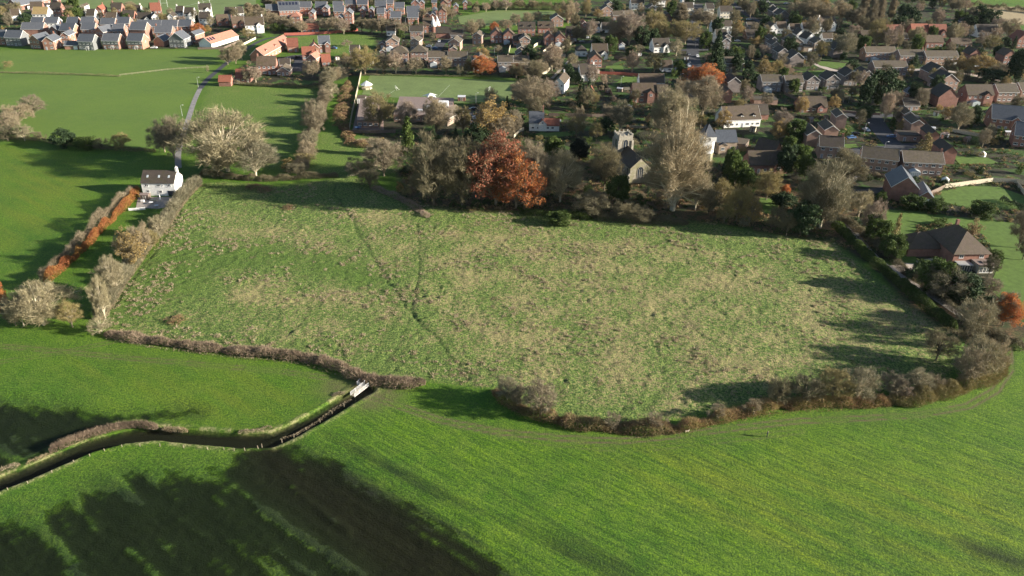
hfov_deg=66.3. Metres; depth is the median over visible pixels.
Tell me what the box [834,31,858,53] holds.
bare tree
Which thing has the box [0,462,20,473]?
reeds
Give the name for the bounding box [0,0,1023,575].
ground
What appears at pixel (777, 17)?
evergreen tree
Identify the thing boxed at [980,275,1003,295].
bare tree
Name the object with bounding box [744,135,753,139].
lawn
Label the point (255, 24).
white house
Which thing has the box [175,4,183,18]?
white house
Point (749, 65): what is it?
evergreen tree
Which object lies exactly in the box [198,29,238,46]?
white bungalow
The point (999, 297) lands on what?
bare tree
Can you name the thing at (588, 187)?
shrub
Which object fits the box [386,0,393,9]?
brick house
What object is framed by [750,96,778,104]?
brick house
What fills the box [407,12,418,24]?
brick house
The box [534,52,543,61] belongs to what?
bare tree
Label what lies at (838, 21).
bare tree
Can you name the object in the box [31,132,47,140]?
shrub
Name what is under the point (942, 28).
brick house
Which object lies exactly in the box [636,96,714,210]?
plane tree
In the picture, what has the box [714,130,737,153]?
stone hall
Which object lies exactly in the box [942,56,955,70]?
bare tree
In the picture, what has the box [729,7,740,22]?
bare tree
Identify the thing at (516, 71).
bare tree
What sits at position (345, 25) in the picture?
birch tree
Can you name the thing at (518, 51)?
brick house
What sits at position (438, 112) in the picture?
bare tree
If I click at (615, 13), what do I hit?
brick house
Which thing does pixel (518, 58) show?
brick house
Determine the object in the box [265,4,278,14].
brick house
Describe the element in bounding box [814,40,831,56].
bare tree
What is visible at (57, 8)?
brick house
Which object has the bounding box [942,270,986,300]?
evergreen tree
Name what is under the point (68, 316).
bare tree
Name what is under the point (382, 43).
brick house
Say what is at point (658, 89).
brick house
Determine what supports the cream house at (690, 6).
on the ground at (442, 472)
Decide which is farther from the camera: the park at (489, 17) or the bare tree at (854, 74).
the park at (489, 17)
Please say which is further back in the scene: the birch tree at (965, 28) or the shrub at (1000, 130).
the birch tree at (965, 28)
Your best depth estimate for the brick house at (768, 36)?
560.66 m
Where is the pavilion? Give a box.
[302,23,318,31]
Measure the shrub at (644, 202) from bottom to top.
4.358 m
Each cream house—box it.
[683,2,693,14]
[703,3,713,15]
[717,6,732,18]
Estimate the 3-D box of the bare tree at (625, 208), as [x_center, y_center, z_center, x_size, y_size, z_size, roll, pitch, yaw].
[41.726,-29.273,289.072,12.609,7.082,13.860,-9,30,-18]
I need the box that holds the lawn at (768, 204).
[759,198,777,214]
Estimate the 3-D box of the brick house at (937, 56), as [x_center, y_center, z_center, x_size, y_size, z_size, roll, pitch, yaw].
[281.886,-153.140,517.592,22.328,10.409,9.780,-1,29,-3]
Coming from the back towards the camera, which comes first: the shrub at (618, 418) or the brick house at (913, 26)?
the brick house at (913, 26)
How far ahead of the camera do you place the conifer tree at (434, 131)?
361.67 m
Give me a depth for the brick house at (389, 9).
639.69 m
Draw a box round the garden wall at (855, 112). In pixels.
[832,109,879,114]
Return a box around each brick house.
[0,29,5,44]
[6,0,50,9]
[20,22,49,36]
[28,31,48,48]
[30,1,44,12]
[30,17,44,21]
[41,31,62,49]
[48,21,60,36]
[49,0,65,16]
[58,23,81,37]
[60,27,76,43]
[63,41,78,49]
[66,14,80,27]
[80,17,98,25]
[80,22,97,33]
[95,24,111,39]
[96,3,107,16]
[100,18,116,25]
[101,33,125,49]
[110,1,124,15]
[111,24,128,37]
[116,15,132,30]
[122,10,136,19]
[126,33,149,49]
[129,21,153,40]
[137,20,161,33]
[149,1,161,13]
[153,33,168,46]
[154,23,174,37]
[161,20,178,31]
[177,19,194,33]
[189,26,204,42]
[215,14,229,25]
[218,75,233,85]
[230,15,245,28]
[235,69,252,81]
[250,35,287,60]
[256,53,277,74]
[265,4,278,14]
[277,1,299,17]
[277,63,292,75]
[279,58,290,66]
[286,37,298,51]
[291,12,302,22]
[299,1,312,13]
[301,46,314,59]
[306,48,321,67]
[308,9,315,20]
[309,39,319,51]
[315,1,327,13]
[317,35,330,52]
[321,53,330,65]
[322,4,330,15]
[333,0,343,12]
[333,5,345,17]
[344,7,353,23]
[345,0,356,10]
[349,45,360,59]
[357,0,368,10]
[360,6,365,16]
[368,6,374,17]
[375,0,386,12]
[377,7,384,19]
[378,40,385,48]
[379,46,386,58]
[385,34,399,50]
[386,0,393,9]
[387,7,392,18]
[390,11,401,23]
[390,45,409,61]
[394,2,404,14]
[406,6,419,18]
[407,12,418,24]
[410,25,423,39]
[410,33,422,48]
[410,45,428,60]
[411,0,419,5]
[419,0,424,9]
[423,16,431,32]
[428,51,447,67]
[430,11,435,20]
[431,0,436,7]
[435,27,450,37]
[438,6,446,22]
[439,104,461,125]
[440,0,447,6]
[448,35,462,50]
[448,48,467,66]
[449,44,456,50]
[450,30,462,38]
[453,2,458,13]
[462,0,467,9]
[471,51,487,70]
[472,30,484,43]
[490,27,502,42]
[497,55,513,71]
[502,26,514,44]
[513,34,521,45]
[513,53,528,68]
[515,48,522,54]
[516,42,523,48]
[517,20,535,35]
[518,33,530,46]
[537,19,553,32]
[543,28,554,45]
[550,13,563,26]
[554,30,565,46]
[565,26,577,40]
[572,63,586,71]
[580,19,586,27]
[587,50,601,67]
[599,3,611,15]
[604,0,612,8]
[611,10,623,19]
[617,40,624,48]
[623,10,633,14]
[630,83,656,102]
[645,3,656,13]
[656,84,668,99]
[661,11,672,24]
[719,83,732,102]
[722,35,730,49]
[722,72,741,91]
[723,31,731,40]
[723,56,743,71]
[736,137,749,150]
[742,29,767,39]
[743,150,786,173]
[744,22,755,28]
[744,104,769,119]
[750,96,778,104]
[754,138,781,149]
[756,74,782,92]
[764,33,777,45]
[766,38,779,52]
[767,5,777,16]
[771,44,787,59]
[773,8,789,21]
[781,33,802,49]
[781,75,804,91]
[783,49,803,66]
[793,96,828,112]
[801,45,812,51]
[801,71,819,89]
[802,123,821,146]
[808,36,825,51]
[815,134,844,158]
[817,119,839,135]
[818,70,839,89]
[827,41,843,57]
[830,108,846,127]
[837,66,857,85]
[854,66,871,83]
[856,30,873,43]
[859,44,895,60]
[859,145,899,172]
[867,58,908,75]
[883,165,919,200]
[886,24,899,31]
[892,47,923,63]
[894,130,920,141]
[895,32,908,43]
[895,105,914,122]
[896,97,919,110]
[897,148,944,177]
[902,113,923,131]
[903,87,910,96]
[905,23,928,34]
[917,181,933,201]
[918,61,945,81]
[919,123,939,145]
[922,48,958,65]
[923,35,943,47]
[927,69,958,90]
[927,82,958,106]
[928,24,947,37]
[931,135,956,163]
[945,38,972,47]
[957,84,994,106]
[961,46,981,59]
[983,104,1023,130]
[992,84,1019,101]
[994,47,1013,63]
[1008,29,1023,47]
[1009,121,1023,147]
[1015,82,1023,98]
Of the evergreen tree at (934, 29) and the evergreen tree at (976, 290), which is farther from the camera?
the evergreen tree at (934, 29)
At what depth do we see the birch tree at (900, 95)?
420.59 m
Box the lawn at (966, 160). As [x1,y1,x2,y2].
[955,156,999,163]
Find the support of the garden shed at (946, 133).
on the ground at (442, 472)
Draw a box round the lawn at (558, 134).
[537,132,574,136]
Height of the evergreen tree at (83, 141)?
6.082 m
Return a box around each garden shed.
[139,193,150,199]
[458,95,465,100]
[617,87,622,91]
[749,126,756,131]
[807,117,813,122]
[940,132,949,137]
[963,136,971,141]
[1004,130,1010,135]
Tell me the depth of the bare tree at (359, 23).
585.56 m
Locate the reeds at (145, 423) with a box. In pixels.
[48,419,158,452]
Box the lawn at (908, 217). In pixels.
[877,209,1019,233]
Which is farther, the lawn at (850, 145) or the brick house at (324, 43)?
the brick house at (324, 43)
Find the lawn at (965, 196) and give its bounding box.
[941,186,1023,209]
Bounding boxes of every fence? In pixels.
[124,66,208,74]
[128,207,144,210]
[198,40,239,49]
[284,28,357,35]
[345,130,395,133]
[349,69,361,128]
[514,127,523,136]
[549,113,604,116]
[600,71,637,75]
[614,56,635,58]
[931,184,945,193]
[945,177,1023,187]
[952,129,984,136]
[1016,181,1023,193]
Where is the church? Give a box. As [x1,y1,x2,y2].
[612,129,650,182]
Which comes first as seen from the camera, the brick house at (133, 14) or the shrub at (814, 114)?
the shrub at (814, 114)
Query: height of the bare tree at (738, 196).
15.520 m
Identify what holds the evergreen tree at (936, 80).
on the ground at (442, 472)
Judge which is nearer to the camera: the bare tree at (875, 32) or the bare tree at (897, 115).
the bare tree at (897, 115)
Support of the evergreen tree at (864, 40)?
on the ground at (442, 472)
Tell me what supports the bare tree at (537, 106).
on the ground at (442, 472)
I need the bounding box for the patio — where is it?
[136,197,170,208]
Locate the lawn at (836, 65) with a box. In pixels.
[817,61,853,69]
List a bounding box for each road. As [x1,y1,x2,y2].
[278,55,307,70]
[431,39,463,50]
[623,49,707,51]
[686,4,702,96]
[733,2,759,22]
[803,56,1014,83]
[844,113,920,117]
[847,142,921,154]
[866,116,908,150]
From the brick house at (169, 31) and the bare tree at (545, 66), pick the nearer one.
the bare tree at (545, 66)
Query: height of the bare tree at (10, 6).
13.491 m
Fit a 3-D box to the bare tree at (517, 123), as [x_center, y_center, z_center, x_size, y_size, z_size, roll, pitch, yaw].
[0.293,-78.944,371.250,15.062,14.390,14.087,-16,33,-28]
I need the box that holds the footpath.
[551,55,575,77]
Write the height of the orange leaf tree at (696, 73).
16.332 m
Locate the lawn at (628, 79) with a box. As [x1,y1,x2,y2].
[617,77,636,82]
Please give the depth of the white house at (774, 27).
596.63 m
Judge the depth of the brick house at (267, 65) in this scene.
470.49 m
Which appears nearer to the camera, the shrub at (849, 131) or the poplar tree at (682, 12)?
the shrub at (849, 131)
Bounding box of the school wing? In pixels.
[357,98,378,126]
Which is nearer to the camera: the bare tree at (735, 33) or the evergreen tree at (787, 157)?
the evergreen tree at (787, 157)
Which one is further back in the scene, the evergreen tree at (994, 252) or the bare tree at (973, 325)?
the evergreen tree at (994, 252)
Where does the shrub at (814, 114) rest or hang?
on the ground at (442, 472)
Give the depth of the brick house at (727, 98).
429.22 m
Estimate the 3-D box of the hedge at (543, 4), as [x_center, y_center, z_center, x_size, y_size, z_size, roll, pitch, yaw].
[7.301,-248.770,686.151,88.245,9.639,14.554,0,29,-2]
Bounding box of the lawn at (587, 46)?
[564,43,590,51]
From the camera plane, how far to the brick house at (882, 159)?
335.38 m
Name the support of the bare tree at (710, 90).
on the ground at (442, 472)
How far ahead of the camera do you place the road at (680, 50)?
547.81 m
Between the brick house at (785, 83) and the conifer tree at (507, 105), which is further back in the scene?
the brick house at (785, 83)
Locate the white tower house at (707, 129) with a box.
[699,124,716,161]
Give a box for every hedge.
[0,71,119,76]
[1,136,156,151]
[36,184,135,280]
[43,186,141,282]
[91,175,203,318]
[102,329,223,352]
[198,169,337,181]
[221,344,317,363]
[233,79,317,87]
[283,0,373,4]
[294,74,329,170]
[314,353,425,389]
[331,80,370,147]
[353,138,379,142]
[363,73,479,77]
[368,0,471,5]
[370,185,430,217]
[471,0,565,9]
[492,387,560,424]
[520,208,592,219]
[524,132,599,140]
[556,412,679,436]
[592,211,688,225]
[674,395,786,432]
[713,162,728,190]
[768,104,794,108]
[780,391,895,411]
[830,221,957,331]
[839,215,981,325]
[853,171,884,177]
[886,354,1010,407]
[940,292,997,306]
[968,324,1023,349]
[972,0,1023,11]
[1000,195,1023,211]
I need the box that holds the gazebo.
[360,81,372,89]
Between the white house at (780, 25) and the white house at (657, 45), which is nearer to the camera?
the white house at (657, 45)
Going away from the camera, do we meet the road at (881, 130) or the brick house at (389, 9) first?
the road at (881, 130)
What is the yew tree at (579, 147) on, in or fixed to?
on the ground at (442, 472)
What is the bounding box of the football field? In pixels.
[362,75,515,102]
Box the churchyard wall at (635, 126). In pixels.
[630,125,664,128]
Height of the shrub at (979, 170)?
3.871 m
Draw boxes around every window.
[622,140,627,149]
[637,167,643,177]
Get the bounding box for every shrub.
[2,60,13,66]
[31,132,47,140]
[60,16,66,22]
[165,314,187,324]
[203,24,211,32]
[244,183,261,189]
[256,185,273,192]
[269,23,280,31]
[279,157,299,172]
[280,203,295,209]
[287,27,297,31]
[332,67,349,74]
[346,23,356,31]
[399,165,412,172]
[472,6,479,12]
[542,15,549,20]
[583,184,592,192]
[584,136,591,142]
[602,409,622,428]
[636,194,643,200]
[637,44,645,52]
[639,200,646,209]
[645,409,669,432]
[646,119,654,129]
[653,197,664,205]
[662,47,668,56]
[671,69,677,76]
[673,60,684,71]
[676,66,685,74]
[706,403,728,418]
[739,217,749,226]
[742,398,764,413]
[750,49,761,59]
[810,110,818,117]
[836,28,845,35]
[840,52,847,60]
[843,129,851,135]
[851,217,862,225]
[866,173,873,181]
[877,190,887,201]
[890,378,915,400]
[905,265,921,278]
[907,65,914,72]
[913,175,919,183]
[926,178,934,187]
[930,216,947,226]
[940,178,951,185]
[948,44,966,53]
[965,171,975,176]
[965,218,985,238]
[968,139,979,144]
[975,166,985,173]
[977,47,987,54]
[990,138,999,144]
[997,126,1007,135]
[1015,165,1023,174]
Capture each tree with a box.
[0,6,7,14]
[0,102,34,123]
[0,110,21,129]
[0,125,16,140]
[0,278,84,325]
[0,282,6,319]
[1,12,13,24]
[1,292,33,325]
[1,304,15,325]
[3,3,15,12]
[11,123,33,140]
[14,1,22,10]
[15,94,46,115]
[16,12,32,22]
[47,127,75,148]
[54,299,83,326]
[62,7,85,19]
[65,0,78,12]
[65,10,73,16]
[72,135,96,150]
[85,274,110,317]
[86,313,112,334]
[89,254,129,286]
[92,137,110,149]
[108,132,130,150]
[109,235,130,252]
[112,226,149,264]
[124,3,135,10]
[126,218,152,248]
[142,227,159,246]
[144,126,170,151]
[146,215,169,234]
[147,114,188,157]
[157,13,167,19]
[165,7,172,13]
[166,102,271,171]
[190,8,198,19]
[190,23,205,31]
[194,142,231,175]
[206,14,214,26]
[218,47,234,64]
[223,138,280,174]
[226,44,242,62]
[228,6,239,16]
[235,39,246,58]
[238,28,255,36]
[241,68,253,80]
[243,2,253,13]
[247,66,261,80]
[252,4,263,13]
[252,8,270,19]
[260,0,273,4]
[264,12,280,27]
[274,15,287,27]
[281,16,295,27]
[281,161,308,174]
[292,152,316,163]
[295,20,307,31]
[296,127,318,143]
[296,139,318,156]
[299,98,327,131]
[301,60,319,76]
[306,17,317,23]
[316,88,333,101]
[317,17,335,30]
[318,66,336,83]
[324,81,340,96]
[327,16,342,29]
[327,67,341,77]
[335,19,350,33]
[340,52,349,61]
[340,56,352,68]
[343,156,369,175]
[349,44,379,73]
[354,17,367,29]
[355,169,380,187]
[359,136,408,175]
[361,18,374,32]
[361,89,396,128]
[372,16,388,32]
[374,53,391,71]
[384,18,400,30]
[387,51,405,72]
[392,97,418,124]
[395,29,404,39]
[396,23,408,32]
[400,116,414,156]
[404,129,459,203]
[406,57,424,72]
[418,7,431,18]
[418,95,452,134]
[430,124,437,142]
[435,135,482,205]
[435,137,460,156]
[436,3,451,16]
[437,55,453,71]
[447,7,456,17]
[451,126,458,140]
[452,104,471,132]
[456,64,465,73]
[462,128,529,204]
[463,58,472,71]
[464,19,478,35]
[464,121,489,144]
[471,55,496,74]
[473,94,515,137]
[475,17,485,29]
[477,44,490,59]
[481,2,490,9]
[484,87,500,103]
[489,21,499,31]
[490,0,502,8]
[491,149,548,207]
[492,117,515,137]
[493,44,502,53]
[495,375,521,399]
[499,0,512,8]
[499,19,511,29]
[502,109,524,132]
[504,96,510,109]
[508,58,546,73]
[508,63,523,75]
[509,81,528,99]
[509,382,534,405]
[510,13,521,23]
[510,64,523,75]
[512,138,546,168]
[513,74,554,106]
[521,12,534,21]
[521,377,560,414]
[522,43,535,62]
[522,149,554,203]
[525,95,543,115]
[526,61,543,80]
[527,0,537,7]
[532,10,543,20]
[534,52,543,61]
[536,59,549,72]
[539,77,561,102]
[540,145,582,201]
[541,43,564,69]
[543,135,565,156]
[546,208,570,226]
[549,27,557,34]
[551,56,563,72]
[556,160,589,187]
[558,0,576,21]
[560,36,570,52]
[561,63,574,75]
[566,115,586,135]
[567,54,579,63]
[569,71,581,84]
[569,136,589,159]
[570,1,579,13]
[570,12,579,25]
[571,188,610,215]
[572,24,581,42]
[573,107,587,121]
[574,77,586,107]
[578,87,594,106]
[579,28,586,39]
[580,1,591,14]
[582,77,593,106]
[585,18,597,38]
[585,65,599,84]
[587,142,624,190]
[588,120,603,137]
[590,35,604,44]
[592,7,603,16]
[592,91,599,104]
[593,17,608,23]
[598,116,614,133]
[600,74,607,85]
[602,104,620,125]
[603,14,629,39]
[604,35,617,52]
[606,174,630,205]
[608,99,634,130]
[609,197,638,217]
[610,0,623,9]
[615,8,648,44]
[625,45,637,58]
[625,49,639,69]
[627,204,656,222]
[629,88,640,103]
[633,24,650,45]
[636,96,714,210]
[637,1,644,12]
[644,8,654,20]
[644,8,666,29]
[644,52,665,72]
[648,0,661,5]
[648,28,660,44]
[649,83,702,136]
[654,19,673,37]
[657,3,662,11]
[666,0,676,14]
[668,38,682,54]
[670,19,703,43]
[673,2,689,24]
[675,79,688,94]
[678,63,725,87]
[682,74,728,115]
[683,172,714,209]
[688,7,710,24]
[695,9,717,28]
[696,115,707,128]
[696,187,723,215]
[699,31,711,48]
[702,30,725,74]
[709,178,733,207]
[711,16,724,32]
[715,107,732,129]
[716,202,733,221]
[719,0,728,5]
[722,146,739,175]
[724,48,735,55]
[724,182,755,220]
[728,17,745,38]
[728,154,748,184]
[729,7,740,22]
[729,45,741,53]
[730,52,745,70]
[731,27,739,39]
[733,98,746,105]
[735,167,760,191]
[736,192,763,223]
[738,86,755,101]
[739,79,749,90]
[741,0,749,11]
[742,67,758,84]
[744,60,754,68]
[745,0,756,16]
[746,45,755,59]
[747,36,763,45]
[751,6,758,16]
[751,22,758,28]
[753,168,784,199]
[754,25,768,40]
[756,55,777,73]
[757,0,770,15]
[759,15,773,27]
[759,44,770,56]
[761,91,774,104]
[763,23,772,40]
[766,207,787,229]
[766,375,793,403]
[770,108,794,127]
[770,118,789,140]
[770,191,799,208]
[771,59,783,73]
[774,14,782,22]
[776,52,788,65]
[776,143,798,175]
[778,67,788,76]
[779,210,797,235]
[780,27,792,37]
[780,184,790,192]
[781,135,797,149]
[782,63,794,74]
[783,35,799,50]
[785,0,812,18]
[785,119,806,141]
[785,371,828,402]
[786,199,822,234]
[788,78,800,92]
[789,10,799,22]
[790,143,811,172]
[791,15,802,22]
[795,94,809,113]
[796,170,844,227]
[797,152,815,178]
[798,155,856,228]
[800,0,820,4]
[800,0,827,17]
[804,51,820,67]
[806,14,821,32]
[809,22,820,33]
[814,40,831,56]
[816,2,838,18]
[816,364,856,397]
[820,17,833,31]
[827,94,841,108]
[828,147,872,185]
[830,87,843,97]
[832,0,853,20]
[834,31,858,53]
[834,90,844,103]
[836,18,842,26]
[837,366,882,400]
[842,7,862,24]
[845,7,868,28]
[846,25,861,33]
[846,58,860,70]
[848,0,857,9]
[848,86,857,96]
[848,189,874,216]
[849,69,861,85]
[853,109,867,126]
[856,35,872,51]
[856,70,869,85]
[856,104,875,118]
[857,76,877,105]
[858,14,870,29]
[859,0,870,11]
[859,196,888,232]
[864,213,894,238]
[865,0,879,29]
[866,18,893,45]
[869,67,907,98]
[873,89,881,104]
[877,0,885,19]
[878,15,890,28]
[878,26,898,45]
[878,233,908,262]
[880,89,896,120]
[880,371,911,394]
[881,63,893,71]
[887,0,897,19]
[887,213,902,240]
[888,10,894,18]
[889,90,904,105]
[889,117,895,125]
[891,15,908,28]
[893,106,901,121]
[894,22,904,35]
[894,34,904,47]
[895,119,905,129]
[897,3,908,15]
[899,5,922,22]
[899,192,926,210]
[901,39,911,48]
[903,18,914,28]
[905,367,935,391]
[906,26,929,41]
[908,54,920,67]
[908,82,923,97]
[910,34,924,48]
[910,132,932,150]
[912,258,930,269]
[915,3,924,10]
[915,86,930,104]
[916,0,925,6]
[916,256,957,292]
[917,264,972,296]
[923,327,962,360]
[924,370,946,390]
[925,197,950,214]
[928,0,936,8]
[928,25,938,34]
[930,74,945,87]
[931,8,945,23]
[937,0,947,7]
[940,105,958,119]
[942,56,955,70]
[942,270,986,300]
[944,22,965,37]
[946,41,957,49]
[949,1,956,11]
[950,101,975,129]
[950,346,991,382]
[951,10,968,25]
[953,52,973,71]
[954,0,965,10]
[954,296,1003,334]
[955,69,963,81]
[958,315,982,345]
[959,22,970,35]
[959,332,1006,375]
[961,51,1000,77]
[962,14,978,27]
[963,70,971,78]
[964,6,978,15]
[965,0,972,9]
[967,104,983,128]
[968,26,975,36]
[969,199,999,220]
[971,4,988,23]
[975,68,1009,83]
[976,30,990,44]
[978,127,992,146]
[980,9,1002,23]
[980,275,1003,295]
[981,18,989,23]
[981,34,1002,51]
[982,255,1002,275]
[985,337,1013,366]
[986,123,996,136]
[989,249,1004,263]
[990,16,1008,28]
[990,27,1004,39]
[991,62,1010,77]
[991,290,1020,323]
[992,43,1003,56]
[992,291,1023,327]
[998,17,1022,35]
[998,36,1012,46]
[1000,74,1011,83]
[1006,48,1023,82]
[1008,210,1023,247]
[1009,93,1023,105]
[1010,36,1017,48]
[1015,235,1023,259]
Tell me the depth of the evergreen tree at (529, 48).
499.88 m
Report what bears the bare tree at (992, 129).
on the ground at (442, 472)
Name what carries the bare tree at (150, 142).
on the ground at (442, 472)
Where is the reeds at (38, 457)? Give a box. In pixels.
[25,453,47,463]
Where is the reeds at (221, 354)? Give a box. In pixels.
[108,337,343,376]
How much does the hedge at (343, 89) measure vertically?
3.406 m
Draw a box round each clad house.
[4,30,29,45]
[77,33,101,50]
[168,28,191,47]
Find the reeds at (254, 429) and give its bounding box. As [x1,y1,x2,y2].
[238,425,271,433]
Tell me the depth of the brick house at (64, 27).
556.11 m
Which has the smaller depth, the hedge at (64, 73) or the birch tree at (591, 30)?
the hedge at (64, 73)
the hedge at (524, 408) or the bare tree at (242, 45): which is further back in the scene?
the bare tree at (242, 45)
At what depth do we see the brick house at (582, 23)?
603.39 m
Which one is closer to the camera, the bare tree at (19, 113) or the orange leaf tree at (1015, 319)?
the orange leaf tree at (1015, 319)
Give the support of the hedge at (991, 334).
on the ground at (442, 472)
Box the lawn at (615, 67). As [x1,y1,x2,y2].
[605,65,623,70]
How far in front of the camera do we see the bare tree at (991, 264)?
249.73 m
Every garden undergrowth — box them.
[2,5,1023,252]
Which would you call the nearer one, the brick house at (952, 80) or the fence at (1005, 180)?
the fence at (1005, 180)
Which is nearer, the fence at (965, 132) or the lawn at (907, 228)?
the lawn at (907, 228)
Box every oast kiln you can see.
[431,16,435,32]
[435,16,439,26]
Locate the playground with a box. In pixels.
[353,96,383,129]
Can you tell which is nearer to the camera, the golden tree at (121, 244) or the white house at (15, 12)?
the golden tree at (121, 244)
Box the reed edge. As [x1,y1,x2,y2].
[101,184,201,319]
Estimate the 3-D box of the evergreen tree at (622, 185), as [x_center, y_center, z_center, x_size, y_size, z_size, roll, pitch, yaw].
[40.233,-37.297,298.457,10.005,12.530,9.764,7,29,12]
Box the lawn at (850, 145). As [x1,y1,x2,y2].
[844,144,857,147]
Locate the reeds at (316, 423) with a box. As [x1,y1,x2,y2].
[280,399,350,438]
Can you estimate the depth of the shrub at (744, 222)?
282.62 m
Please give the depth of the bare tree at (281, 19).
587.73 m
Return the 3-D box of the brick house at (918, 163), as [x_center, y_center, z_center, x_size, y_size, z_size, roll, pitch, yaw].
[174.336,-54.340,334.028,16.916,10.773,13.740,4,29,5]
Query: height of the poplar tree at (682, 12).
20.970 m
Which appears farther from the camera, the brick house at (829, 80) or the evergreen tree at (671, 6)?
the evergreen tree at (671, 6)
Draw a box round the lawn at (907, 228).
[883,224,915,263]
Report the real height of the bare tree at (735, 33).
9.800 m
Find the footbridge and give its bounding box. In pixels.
[350,383,368,396]
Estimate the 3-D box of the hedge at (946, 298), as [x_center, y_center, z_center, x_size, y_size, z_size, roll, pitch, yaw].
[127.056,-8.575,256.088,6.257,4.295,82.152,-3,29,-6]
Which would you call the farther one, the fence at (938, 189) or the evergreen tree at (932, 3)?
the evergreen tree at (932, 3)
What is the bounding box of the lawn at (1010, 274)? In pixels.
[978,225,1023,318]
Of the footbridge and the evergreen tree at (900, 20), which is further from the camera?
the evergreen tree at (900, 20)
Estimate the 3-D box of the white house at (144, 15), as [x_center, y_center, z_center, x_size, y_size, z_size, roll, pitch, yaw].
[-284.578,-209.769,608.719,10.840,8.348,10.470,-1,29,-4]
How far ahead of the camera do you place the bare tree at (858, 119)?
389.93 m
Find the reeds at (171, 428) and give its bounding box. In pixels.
[161,425,187,432]
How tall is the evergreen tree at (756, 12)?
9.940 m
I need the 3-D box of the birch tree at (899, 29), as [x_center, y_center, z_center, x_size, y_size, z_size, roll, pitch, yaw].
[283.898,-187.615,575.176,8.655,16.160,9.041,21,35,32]
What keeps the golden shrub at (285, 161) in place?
on the ground at (442, 472)
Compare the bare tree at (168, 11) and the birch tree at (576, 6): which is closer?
the bare tree at (168, 11)
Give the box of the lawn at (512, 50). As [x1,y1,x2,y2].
[506,48,516,53]
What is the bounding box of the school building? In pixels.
[394,96,453,121]
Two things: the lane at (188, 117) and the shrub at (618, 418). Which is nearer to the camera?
the shrub at (618, 418)
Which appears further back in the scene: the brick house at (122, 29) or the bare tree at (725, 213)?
the brick house at (122, 29)
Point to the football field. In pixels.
(472, 90)
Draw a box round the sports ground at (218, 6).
[61,0,255,17]
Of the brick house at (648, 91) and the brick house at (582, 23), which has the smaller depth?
the brick house at (648, 91)
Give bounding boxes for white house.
[10,8,21,20]
[27,3,49,9]
[31,5,53,17]
[44,17,62,27]
[82,3,89,13]
[85,9,99,19]
[105,12,119,18]
[130,3,142,11]
[137,12,152,19]
[151,12,158,19]
[167,11,176,19]
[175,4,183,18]
[183,7,194,21]
[198,2,212,14]
[198,10,213,25]
[224,7,236,19]
[236,6,243,15]
[244,14,264,32]
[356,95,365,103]
[386,24,395,35]
[554,69,569,93]
[575,45,586,55]
[578,61,595,80]
[586,21,600,31]
[590,43,608,59]
[600,22,609,32]
[629,0,644,9]
[637,73,664,83]
[649,38,669,52]
[652,0,665,6]
[659,60,672,71]
[709,20,731,33]
[712,29,726,41]
[715,105,761,127]
[765,21,777,33]
[775,21,786,33]
[787,23,800,30]
[792,27,803,37]
[798,31,813,43]
[800,22,819,33]
[818,15,836,31]
[819,32,832,41]
[971,24,998,36]
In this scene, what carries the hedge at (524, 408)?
on the ground at (442, 472)
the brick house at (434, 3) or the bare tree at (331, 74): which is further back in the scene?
the brick house at (434, 3)
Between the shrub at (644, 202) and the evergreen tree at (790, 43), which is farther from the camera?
the evergreen tree at (790, 43)
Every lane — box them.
[175,89,201,167]
[197,34,319,88]
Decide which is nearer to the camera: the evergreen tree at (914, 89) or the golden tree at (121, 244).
the golden tree at (121, 244)
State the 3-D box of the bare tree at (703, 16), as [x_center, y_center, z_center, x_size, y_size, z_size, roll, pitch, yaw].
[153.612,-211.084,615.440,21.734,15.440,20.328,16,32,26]
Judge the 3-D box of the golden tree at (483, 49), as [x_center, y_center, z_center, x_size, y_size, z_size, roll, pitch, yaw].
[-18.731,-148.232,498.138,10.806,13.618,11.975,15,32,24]
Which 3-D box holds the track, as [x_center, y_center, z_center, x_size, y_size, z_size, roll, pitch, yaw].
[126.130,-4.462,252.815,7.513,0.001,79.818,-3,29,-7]
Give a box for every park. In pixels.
[458,10,565,25]
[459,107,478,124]
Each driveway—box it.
[850,187,884,193]
[891,257,938,271]
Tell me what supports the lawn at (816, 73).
on the ground at (442, 472)
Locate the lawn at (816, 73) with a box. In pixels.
[796,70,824,76]
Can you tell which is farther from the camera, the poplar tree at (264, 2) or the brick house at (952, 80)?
the poplar tree at (264, 2)
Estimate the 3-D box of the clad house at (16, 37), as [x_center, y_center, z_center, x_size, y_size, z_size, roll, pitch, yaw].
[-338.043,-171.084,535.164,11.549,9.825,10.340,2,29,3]
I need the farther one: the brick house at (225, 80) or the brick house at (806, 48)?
the brick house at (806, 48)
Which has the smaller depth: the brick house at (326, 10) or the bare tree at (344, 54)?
the bare tree at (344, 54)
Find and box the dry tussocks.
[104,178,946,408]
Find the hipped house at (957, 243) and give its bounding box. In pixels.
[897,219,993,272]
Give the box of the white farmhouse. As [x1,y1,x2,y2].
[140,166,183,195]
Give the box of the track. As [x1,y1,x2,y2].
[845,224,966,322]
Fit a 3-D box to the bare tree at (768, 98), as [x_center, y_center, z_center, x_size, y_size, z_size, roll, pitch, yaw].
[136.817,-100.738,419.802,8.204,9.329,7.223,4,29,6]
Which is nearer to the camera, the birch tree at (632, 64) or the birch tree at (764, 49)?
the birch tree at (632, 64)
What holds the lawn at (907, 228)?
on the ground at (442, 472)
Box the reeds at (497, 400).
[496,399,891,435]
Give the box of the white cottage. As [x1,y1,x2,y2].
[529,105,559,130]
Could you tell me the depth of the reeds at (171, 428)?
179.50 m

